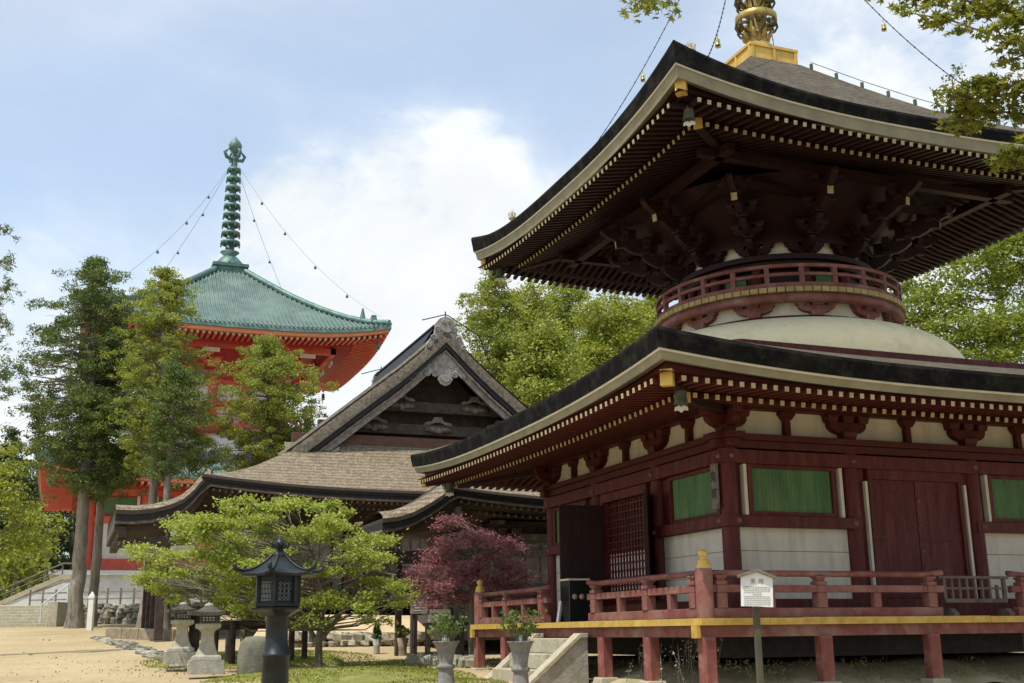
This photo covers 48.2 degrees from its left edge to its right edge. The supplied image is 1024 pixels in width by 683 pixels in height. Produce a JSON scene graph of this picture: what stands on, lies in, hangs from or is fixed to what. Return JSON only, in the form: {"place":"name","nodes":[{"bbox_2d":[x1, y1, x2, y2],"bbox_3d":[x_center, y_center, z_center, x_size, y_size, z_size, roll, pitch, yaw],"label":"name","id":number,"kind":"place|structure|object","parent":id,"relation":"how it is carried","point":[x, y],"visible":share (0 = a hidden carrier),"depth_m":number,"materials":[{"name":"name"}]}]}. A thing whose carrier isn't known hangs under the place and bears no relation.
{"place":"outdoors","nodes":[
{"label":"outdoors","id":0,"kind":"place"},
{"bbox_2d":[430,609,449,613],"bbox_3d":[-1.645,6.168,26.130,0.469,0.085,0.350,0,-14,-3],"label":"wooden plaque","id":1,"kind":"object","parent":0,"point":[442,611],"visible":0.88,"depth_m":25.96,"materials":[{"name":"white paint"}]},
{"bbox_2d":[0,604,1023,682],"bbox_3d":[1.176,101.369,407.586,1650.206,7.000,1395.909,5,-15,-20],"label":"ground","id":2,"kind":"structure","parent":0,"point":[16,643],"depth_m":28.89,"materials":[{"name":"beige sand"}]},
{"bbox_2d":[0,223,25,400],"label":"pine tree","id":3,"kind":"object","parent":2,"relation":"on","point":[6,323],"visible":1,"depth_m":31.20,"materials":[{"name":"green plant"}]},
{"bbox_2d":[0,440,39,600],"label":"conifer tree","id":4,"kind":"object","parent":2,"relation":"on","point":[2,520],"visible":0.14,"depth_m":116.10,"materials":[{"name":"green plant"}]},
{"bbox_2d":[0,529,54,598],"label":"leafy tree","id":5,"kind":"object","parent":2,"relation":"on","point":[15,573],"visible":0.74,"depth_m":70.81,"materials":[{"name":"green plant"}]},
{"bbox_2d":[0,426,55,597],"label":"conifer tree","id":6,"kind":"object","parent":2,"relation":"on","point":[12,434],"visible":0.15,"depth_m":120.45,"materials":[{"name":"green plant"}]},
{"bbox_2d":[1,508,60,587],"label":"leafy tree","id":7,"kind":"object","parent":2,"relation":"on","point":[30,559],"visible":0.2,"depth_m":97.21,"materials":[{"name":"green plant"}]},
{"bbox_2d":[0,440,65,567],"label":"maple tree","id":8,"kind":"object","parent":2,"relation":"on","point":[17,546],"visible":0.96,"depth_m":59.77,"materials":[{"name":"green plant"}]},
{"bbox_2d":[0,602,67,627],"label":"broad steps","id":9,"kind":"structure","parent":2,"relation":"on","point":[54,614],"depth_m":51.11,"materials":[{"name":"stone"}]},
{"bbox_2d":[39,584,68,622],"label":"handrail","id":10,"kind":"object","parent":9,"relation":"on","point":[54,595],"visible":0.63,"depth_m":52.09,"materials":[{"name":"white metal"}]},
{"bbox_2d":[0,563,71,604],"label":"pagoda stair","id":11,"kind":"object","parent":2,"relation":"on","point":[60,582],"visible":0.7,"depth_m":64.59,"materials":[{"name":"white stone"}]},
{"bbox_2d":[18,410,69,590],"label":"conifer tree","id":12,"kind":"object","parent":2,"relation":"on","point":[32,487],"visible":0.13,"depth_m":124.92,"materials":[{"name":"green plant"}]},
{"bbox_2d":[22,501,73,580],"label":"leafy tree","id":13,"kind":"object","parent":2,"relation":"on","point":[57,531],"visible":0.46,"depth_m":105.19,"materials":[{"name":"green plant"}]},
{"bbox_2d":[41,437,69,569],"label":"conifer tree","id":14,"kind":"object","parent":2,"relation":"on","point":[66,516],"visible":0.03,"depth_m":130.17,"materials":[{"name":"green plant"}]},
{"bbox_2d":[43,510,76,575],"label":"conifer tree","id":15,"kind":"object","parent":2,"relation":"on","point":[69,548],"visible":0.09,"depth_m":125.97,"materials":[{"name":"green plant"}]},
{"bbox_2d":[0,254,158,628],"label":"cedar tree","id":16,"kind":"object","parent":2,"relation":"on","point":[85,488],"visible":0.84,"depth_m":50.03,"materials":[{"name":"green plant"}]},
{"bbox_2d":[86,592,95,630],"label":"marker post","id":17,"kind":"object","parent":2,"relation":"on","point":[91,611],"visible":1,"depth_m":45.71,"materials":[{"name":"white paint"}]},
{"bbox_2d":[57,321,150,626],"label":"cedar tree","id":18,"kind":"object","parent":2,"relation":"on","point":[96,561],"visible":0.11,"depth_m":50.82,"materials":[{"name":"green plant"}]},
{"bbox_2d":[90,636,187,667],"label":"drain stones","id":19,"kind":"object","parent":2,"relation":"on","point":[149,652],"visible":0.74,"depth_m":31.73,"materials":[{"name":"grey stone"}]},
{"bbox_2d":[28,632,251,680],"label":"pebbles","id":20,"kind":"object","parent":2,"relation":"on","point":[118,660],"visible":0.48,"depth_m":28.93,"materials":[{"name":"stone"}]},
{"bbox_2d":[105,627,175,640],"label":"stone kerb","id":21,"kind":"structure","parent":2,"relation":"on","point":[135,633],"depth_m":37.50,"materials":[{"name":"beige stone"}]},
{"bbox_2d":[83,602,219,623],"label":"rubble wall","id":22,"kind":"structure","parent":2,"relation":"on","point":[108,613],"depth_m":53.52,"materials":[{"name":"grey stone"}]},
{"bbox_2d":[28,587,201,605],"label":"picket fence","id":23,"kind":"object","parent":22,"relation":"on","point":[107,598],"visible":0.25,"depth_m":55.35,"materials":[{"name":"wood"}]},
{"bbox_2d":[92,265,239,627],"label":"cedar tree","id":24,"kind":"object","parent":2,"relation":"on","point":[171,290],"visible":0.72,"depth_m":48.81,"materials":[{"name":"green plant"}]},
{"bbox_2d":[163,602,198,663],"bbox_3d":[-7.049,6.216,24.442,0.740,1.274,0.740,3,-15,-14],"label":"stone lantern","id":25,"kind":"object","parent":2,"relation":"on","point":[181,650],"visible":0.83,"depth_m":24.22,"materials":[{"name":"grey stone"}]},
{"bbox_2d":[137,358,231,628],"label":"cedar tree","id":26,"kind":"object","parent":2,"relation":"on","point":[178,377],"visible":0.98,"depth_m":46.28,"materials":[{"name":"green plant"}]},
{"bbox_2d":[189,606,199,650],"bbox_3d":[-6.862,6.417,24.700,0.247,1.384,0.180,-1,-14,0],"label":"wooden post","id":27,"kind":"object","parent":2,"relation":"on","point":[194,636],"visible":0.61,"depth_m":24.66,"materials":[{"name":"brown wood"}]},
{"bbox_2d":[187,603,229,674],"bbox_3d":[-5.876,5.724,22.087,0.800,1.329,0.800,3,-15,-14],"label":"stone lantern","id":28,"kind":"object","parent":2,"relation":"on","point":[206,658],"visible":1,"depth_m":21.84,"materials":[{"name":"grey stone"}]},
{"bbox_2d":[37,137,391,603],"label":"great pagoda","id":29,"kind":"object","parent":2,"relation":"on","point":[239,302],"visible":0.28,"depth_m":87.46,"materials":[{"name":"red wood"}]},
{"bbox_2d":[104,497,136,513],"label":"green window","id":30,"kind":"structure","parent":29,"relation":"in","point":[110,504],"depth_m":78.88,"materials":[{"name":"paint"}]},
{"bbox_2d":[187,541,269,641],"bbox_3d":[-6.720,6.330,28.186,2.968,3.158,2.630,0,-14,-4],"label":"green maple","id":31,"kind":"object","parent":2,"relation":"on","point":[243,633],"visible":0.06,"depth_m":27.70,"materials":[{"name":"green plant"}]},
{"bbox_2d":[146,650,347,668],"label":"moss bank","id":32,"kind":"structure","parent":2,"relation":"on","point":[235,666],"depth_m":25.91,"materials":[{"name":"green plant"}]},
{"bbox_2d":[3,632,498,682],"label":"fallen leaves","id":33,"kind":"object","parent":2,"relation":"on","point":[213,674],"visible":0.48,"depth_m":24.32,"materials":[{"name":"brown plant"}]},
{"bbox_2d":[187,333,338,512],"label":"fir tree","id":34,"kind":"object","parent":2,"relation":"on","point":[280,366],"visible":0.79,"depth_m":49.29,"materials":[{"name":"green plant"}]},
{"bbox_2d":[214,620,311,663],"bbox_3d":[-5.786,6.948,26.149,2.524,1.115,1.354,0,-14,-3],"label":"propping frame","id":35,"kind":"object","parent":2,"relation":"on","point":[230,627],"visible":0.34,"depth_m":25.77,"materials":[{"name":"brown wood"}]},
{"bbox_2d":[118,490,426,667],"bbox_3d":[-5.734,5.217,25.081,7.796,3.975,4.958,-4,-15,12],"label":"green maple","id":36,"kind":"object","parent":2,"relation":"on","point":[206,527],"visible":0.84,"depth_m":24.67,"materials":[{"name":"green plant"}]},
{"bbox_2d":[232,536,324,682],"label":"bronze lantern","id":37,"kind":"object","parent":2,"relation":"on","point":[279,573],"visible":1,"depth_m":10.60,"materials":[{"name":"black metal"}]},
{"bbox_2d":[295,396,327,508],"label":"fir tree","id":38,"kind":"object","parent":2,"relation":"on","point":[312,401],"visible":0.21,"depth_m":52.81,"materials":[{"name":"green plant"}]},
{"bbox_2d":[106,312,527,639],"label":"temple hall","id":39,"kind":"structure","parent":2,"relation":"on","point":[437,384],"depth_m":42.06,"materials":[{"name":"brown wood"}]},
{"bbox_2d":[287,536,330,566],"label":"window","id":40,"kind":"structure","parent":39,"relation":"in","point":[323,551],"depth_m":40.83,"materials":[{"name":"grey"}]},
{"bbox_2d":[344,536,385,567],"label":"window","id":41,"kind":"structure","parent":39,"relation":"in","point":[344,536],"depth_m":41.33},
{"bbox_2d":[399,537,426,567],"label":"window","id":42,"kind":"structure","parent":39,"relation":"in","point":[406,543],"depth_m":42.09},
{"bbox_2d":[139,649,508,682],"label":"moss tufts","id":43,"kind":"object","parent":2,"relation":"on","point":[462,679],"visible":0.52,"depth_m":21.27,"materials":[{"name":"green plant"}]},
{"bbox_2d":[210,667,437,682],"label":"moss bank","id":44,"kind":"structure","parent":2,"relation":"on","point":[365,676],"depth_m":19.36,"materials":[{"name":"green plant"}]},
{"bbox_2d":[236,636,264,673],"bbox_3d":[-4.941,6.085,21.997,0.680,0.816,0.331,5,-15,-20],"label":"standing stone","id":45,"kind":"object","parent":44,"relation":"on","point":[250,652],"visible":0.61,"depth_m":21.85,"materials":[{"name":"grey stone"}]},
{"bbox_2d":[288,629,423,647],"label":"stone wall","id":46,"kind":"structure","parent":2,"relation":"on","point":[343,639],"depth_m":32.18,"materials":[{"name":"grey stone"}]},
{"bbox_2d":[254,614,467,644],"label":"earth bank","id":47,"kind":"structure","parent":2,"relation":"on","point":[421,619],"depth_m":33.48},
{"bbox_2d":[371,623,383,653],"bbox_3d":[-3.488,7.664,29.529,0.342,0.779,0.305,-5,-15,16],"label":"potted shrub","id":48,"kind":"object","parent":2,"relation":"on","point":[375,636],"visible":0.87,"depth_m":29.46,"materials":[{"name":"grey stone"}]},
{"bbox_2d":[394,625,409,655],"bbox_3d":[-2.728,7.456,28.542,0.391,0.777,0.389,-7,-15,23],"label":"potted shrub","id":49,"kind":"object","parent":2,"relation":"on","point":[402,641],"visible":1,"depth_m":28.43,"materials":[{"name":"brown stone"}]},
{"bbox_2d":[405,654,422,663],"bbox_3d":[-2.118,7.079,25.229,0.483,0.361,0.345,-2,-14,5],"label":"boulder","id":50,"kind":"object","parent":2,"relation":"on","point":[410,658],"visible":0.47,"depth_m":25.12,"materials":[{"name":"stone"}]},
{"bbox_2d":[410,600,427,653],"bbox_3d":[-2.169,6.760,26.640,0.409,1.433,0.109,-1,-14,0],"label":"notice post","id":51,"kind":"object","parent":2,"relation":"on","point":[415,611],"visible":0.6,"depth_m":26.70,"materials":[{"name":"brown wood"}]},
{"bbox_2d":[342,658,498,667],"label":"moss bank","id":52,"kind":"structure","parent":2,"relation":"on","point":[491,660],"depth_m":24.80,"materials":[{"name":"green plant"}]},
{"bbox_2d":[416,653,426,663],"bbox_3d":[-1.938,7.044,25.140,0.390,0.369,0.367,-5,-15,17],"label":"boulder","id":53,"kind":"object","parent":2,"relation":"on","point":[419,658],"visible":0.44,"depth_m":25.04,"materials":[{"name":"stone"}]},
{"bbox_2d":[420,654,437,664],"bbox_3d":[-1.761,7.029,25.057,0.501,0.350,0.320,12,-19,-42],"label":"boulder","id":54,"kind":"object","parent":2,"relation":"on","point":[426,659],"visible":0.45,"depth_m":24.89,"materials":[{"name":"stone"}]},
{"bbox_2d":[432,656,437,664],"bbox_3d":[-1.580,7.001,24.949,0.364,0.283,0.271,5,-15,-20],"label":"boulder","id":55,"kind":"object","parent":2,"relation":"on","point":[434,660],"visible":0.2,"depth_m":24.83,"materials":[{"name":"stone"}]},
{"bbox_2d":[423,611,467,682],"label":"stone vase","id":56,"kind":"object","parent":2,"relation":"on","point":[446,646],"visible":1,"depth_m":16.51,"materials":[{"name":"grey stone"}]},
{"bbox_2d":[423,622,468,655],"bbox_3d":[-1.412,6.875,26.012,1.180,0.943,0.800,-1,-14,0],"label":"stone pedestal","id":57,"kind":"object","parent":2,"relation":"on","point":[459,650],"visible":0.31,"depth_m":25.67,"materials":[{"name":"grey stone"}]},
{"bbox_2d":[354,485,547,655],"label":"temple hall","id":58,"kind":"structure","parent":2,"relation":"on","point":[522,514],"depth_m":29.19,"materials":[{"name":"brown wood"}]},
{"bbox_2d":[508,541,547,584],"bbox_3d":[0.736,5.920,30.422,1.787,1.180,0.058,5,-15,-20],"label":"window","id":59,"kind":"structure","parent":58,"relation":"in","point":[537,564],"depth_m":30.34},
{"bbox_2d":[402,681,502,682],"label":"moss bank","id":60,"kind":"structure","parent":2,"relation":"on","point":[456,681],"depth_m":18.27,"materials":[{"name":"green plant"}]},
{"bbox_2d":[453,654,461,666],"bbox_3d":[-1.230,6.946,24.743,0.410,0.381,0.501,-11,-18,36],"label":"boulder","id":61,"kind":"object","parent":2,"relation":"on","point":[456,659],"visible":0.3,"depth_m":24.55,"materials":[{"name":"stone"}]},
{"bbox_2d":[458,656,465,666],"bbox_3d":[-1.089,6.925,24.649,0.317,0.307,0.415,-5,-15,15],"label":"boulder","id":62,"kind":"object","parent":2,"relation":"on","point":[461,661],"visible":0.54,"depth_m":24.48,"materials":[{"name":"stone"}]},
{"bbox_2d":[394,511,543,654],"bbox_3d":[-0.927,5.571,25.732,3.676,3.491,2.102,5,-15,-20],"label":"red maple","id":63,"kind":"object","parent":2,"relation":"on","point":[447,593],"visible":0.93,"depth_m":25.62,"materials":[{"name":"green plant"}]},
{"bbox_2d":[465,655,486,667],"bbox_3d":[-0.765,6.888,24.456,0.501,0.395,0.382,-2,-14,5],"label":"boulder","id":64,"kind":"object","parent":2,"relation":"on","point":[470,662],"visible":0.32,"depth_m":24.34,"materials":[{"name":"stone"}]},
{"bbox_2d":[453,269,530,390],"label":"forest tree","id":65,"kind":"object","parent":2,"relation":"on","point":[495,332],"visible":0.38,"depth_m":67.77,"materials":[{"name":"green plant"}]},
{"bbox_2d":[492,607,546,682],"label":"stone vase","id":66,"kind":"object","parent":2,"relation":"on","point":[520,646],"visible":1,"depth_m":15.18,"materials":[{"name":"grey stone"}]},
{"bbox_2d":[496,278,576,398],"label":"forest tree","id":67,"kind":"object","parent":2,"relation":"on","point":[534,308],"visible":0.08,"depth_m":72.57,"materials":[{"name":"green plant"}]},
{"bbox_2d":[485,633,588,682],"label":"stone steps","id":68,"kind":"structure","parent":2,"relation":"on","point":[566,661],"depth_m":18.50,"materials":[{"name":"stone"}]},
{"bbox_2d":[492,313,594,406],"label":"forest tree","id":69,"kind":"object","parent":2,"relation":"on","point":[547,355],"visible":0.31,"depth_m":62.95,"materials":[{"name":"green plant"}]},
{"bbox_2d":[530,279,604,382],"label":"forest tree","id":70,"kind":"object","parent":2,"relation":"on","point":[560,291],"visible":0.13,"depth_m":75.70,"materials":[{"name":"green plant"}]},
{"bbox_2d":[565,288,656,382],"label":"forest tree","id":71,"kind":"object","parent":2,"relation":"on","point":[617,327],"visible":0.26,"depth_m":69.40,"materials":[{"name":"green plant"}]},
{"bbox_2d":[619,294,662,347],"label":"forest tree","id":72,"kind":"object","parent":2,"relation":"on","point":[652,301],"visible":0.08,"depth_m":74.03,"materials":[{"name":"green plant"}]},
{"bbox_2d":[410,0,1023,682],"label":"pagoda","id":73,"kind":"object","parent":2,"relation":"on","point":[806,416],"visible":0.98,"depth_m":18.94,"materials":[{"name":"red wood"}]},
{"bbox_2d":[556,601,561,621],"bbox_3d":[0.853,4.855,20.549,0.050,0.382,0.138,-13,-19,41],"label":"white stick","id":74,"kind":"object","parent":73,"relation":"on","point":[559,611],"visible":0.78,"depth_m":20.53,"materials":[{"name":"paint"}]},
{"bbox_2d":[553,500,587,545],"bbox_3d":[1.167,3.634,22.790,0.068,0.779,1.610,5,-15,-20],"label":"window","id":75,"kind":"structure","parent":73,"relation":"in","point":[585,502],"depth_m":23.40,"materials":[{"name":"green paint"}]},
{"bbox_2d":[559,578,589,621],"bbox_3d":[1.128,4.651,20.543,0.420,0.756,0.440,5,-15,-20],"label":"black box stand","id":76,"kind":"object","parent":73,"relation":"on","point":[574,592],"visible":0.92,"depth_m":20.38,"materials":[{"name":"paint"}]},
{"bbox_2d":[558,505,604,604],"bbox_3d":[1.282,3.923,21.044,0.828,1.810,0.050,2,-15,-11],"label":"plank door","id":77,"kind":"structure","parent":73,"relation":"in","point":[581,548],"depth_m":21.07,"materials":[{"name":"brown wood"}]},
{"bbox_2d":[607,496,645,604],"bbox_3d":[2.098,3.737,20.388,0.034,1.830,1.704,5,-15,-20],"label":"lattice door","id":78,"kind":"structure","parent":73,"relation":"in","point":[627,516],"depth_m":20.52,"materials":[{"name":"red wood"}]},
{"bbox_2d":[643,489,649,575],"bbox_3d":[2.258,3.436,19.168,0.050,1.810,0.828,-2,-14,5],"label":"plank door","id":79,"kind":"structure","parent":73,"relation":"in","point":[647,564],"depth_m":18.86,"materials":[{"name":"red wood"}]},
{"bbox_2d":[668,467,720,523],"bbox_3d":[2.921,2.474,18.298,0.068,0.779,1.610,5,-15,-20],"label":"window","id":80,"kind":"structure","parent":73,"relation":"in","point":[689,494],"depth_m":18.41,"materials":[{"name":"green paint"}]},
{"bbox_2d":[746,464,838,517],"bbox_3d":[4.358,2.328,17.786,1.610,0.779,0.068,5,-15,-20],"label":"window","id":81,"kind":"structure","parent":73,"relation":"in","point":[773,490],"depth_m":17.79,"materials":[{"name":"green paint"}]},
{"bbox_2d":[872,479,922,598],"bbox_3d":[6.139,3.151,18.274,0.848,1.865,0.062,5,-15,-20],"label":"plank door","id":82,"kind":"structure","parent":73,"relation":"in","point":[897,534],"depth_m":18.28,"materials":[{"name":"red wood"}]},
{"bbox_2d":[886,481,965,623],"bbox_3d":[6.329,4.610,19.882,0.886,3.906,3.561,5,-15,-20],"label":"plank door","id":83,"kind":"structure","parent":73,"relation":"in","point":[936,504],"depth_m":18.58,"materials":[{"name":"red wood"}]},
{"bbox_2d":[935,576,1014,615],"bbox_3d":[6.926,3.810,17.132,1.320,0.581,0.280,5,-15,-20],"label":"wooden barrier","id":84,"kind":"object","parent":73,"relation":"on","point":[989,599],"visible":0.98,"depth_m":17.13,"materials":[{"name":"brown wood"}]},
{"bbox_2d":[987,475,1023,522],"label":"window","id":85,"kind":"structure","parent":73,"relation":"in","point":[1006,493],"depth_m":19.26,"materials":[{"name":"green paint"}]},
{"bbox_2d":[736,569,776,682],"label":"sign board","id":86,"kind":"object","parent":2,"relation":"on","point":[756,589],"visible":1,"depth_m":12.49,"materials":[{"name":"grey wood"}]},
{"bbox_2d":[588,652,1023,682],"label":"earth mound","id":87,"kind":"object","parent":2,"relation":"on","point":[803,673],"visible":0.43,"depth_m":17.34,"materials":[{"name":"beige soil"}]},
{"bbox_2d":[625,638,674,681],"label":"flowering weeds","id":88,"kind":"object","parent":87,"relation":"on","point":[641,655],"visible":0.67,"depth_m":17.66,"materials":[{"name":"plant"}]},
{"bbox_2d":[658,637,721,682],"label":"flowering weeds","id":89,"kind":"object","parent":87,"relation":"on","point":[677,677],"visible":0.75,"depth_m":16.38,"materials":[{"name":"green plant"}]},
{"bbox_2d":[617,0,1023,175],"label":"overhanging maple","id":90,"kind":"object","parent":2,"relation":"on","point":[989,87],"visible":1,"depth_m":10.08,"materials":[{"name":"green plant"}]},
{"bbox_2d":[888,229,1023,363],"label":"broadleaf tree","id":91,"kind":"object","parent":2,"relation":"on","point":[996,335],"visible":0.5,"depth_m":44.81,"materials":[{"name":"green plant"}]},
{"bbox_2d":[929,63,1004,303],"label":"broadleaf tree","id":92,"kind":"object","parent":2,"relation":"on","point":[956,72],"visible":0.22,"depth_m":56.79,"materials":[{"name":"green plant"}]},
{"bbox_2d":[0,0,1023,565],"label":"sky","id":93,"kind":"structure","parent":0,"point":[382,137],"materials":[{"name":"blue"}]},
{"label":"wooden plaque","id":94,"kind":"object","parent":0,"visible":0},
{"bbox_2d":[429,614,450,617],"bbox_3d":[-1.642,6.265,26.085,0.504,0.085,0.350,0,-14,-2],"label":"wooden plaque","id":95,"kind":"object","parent":94,"relation":"on","point":[430,616],"visible":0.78,"depth_m":25.91,"materials":[{"name":"white paint"}]}
]}

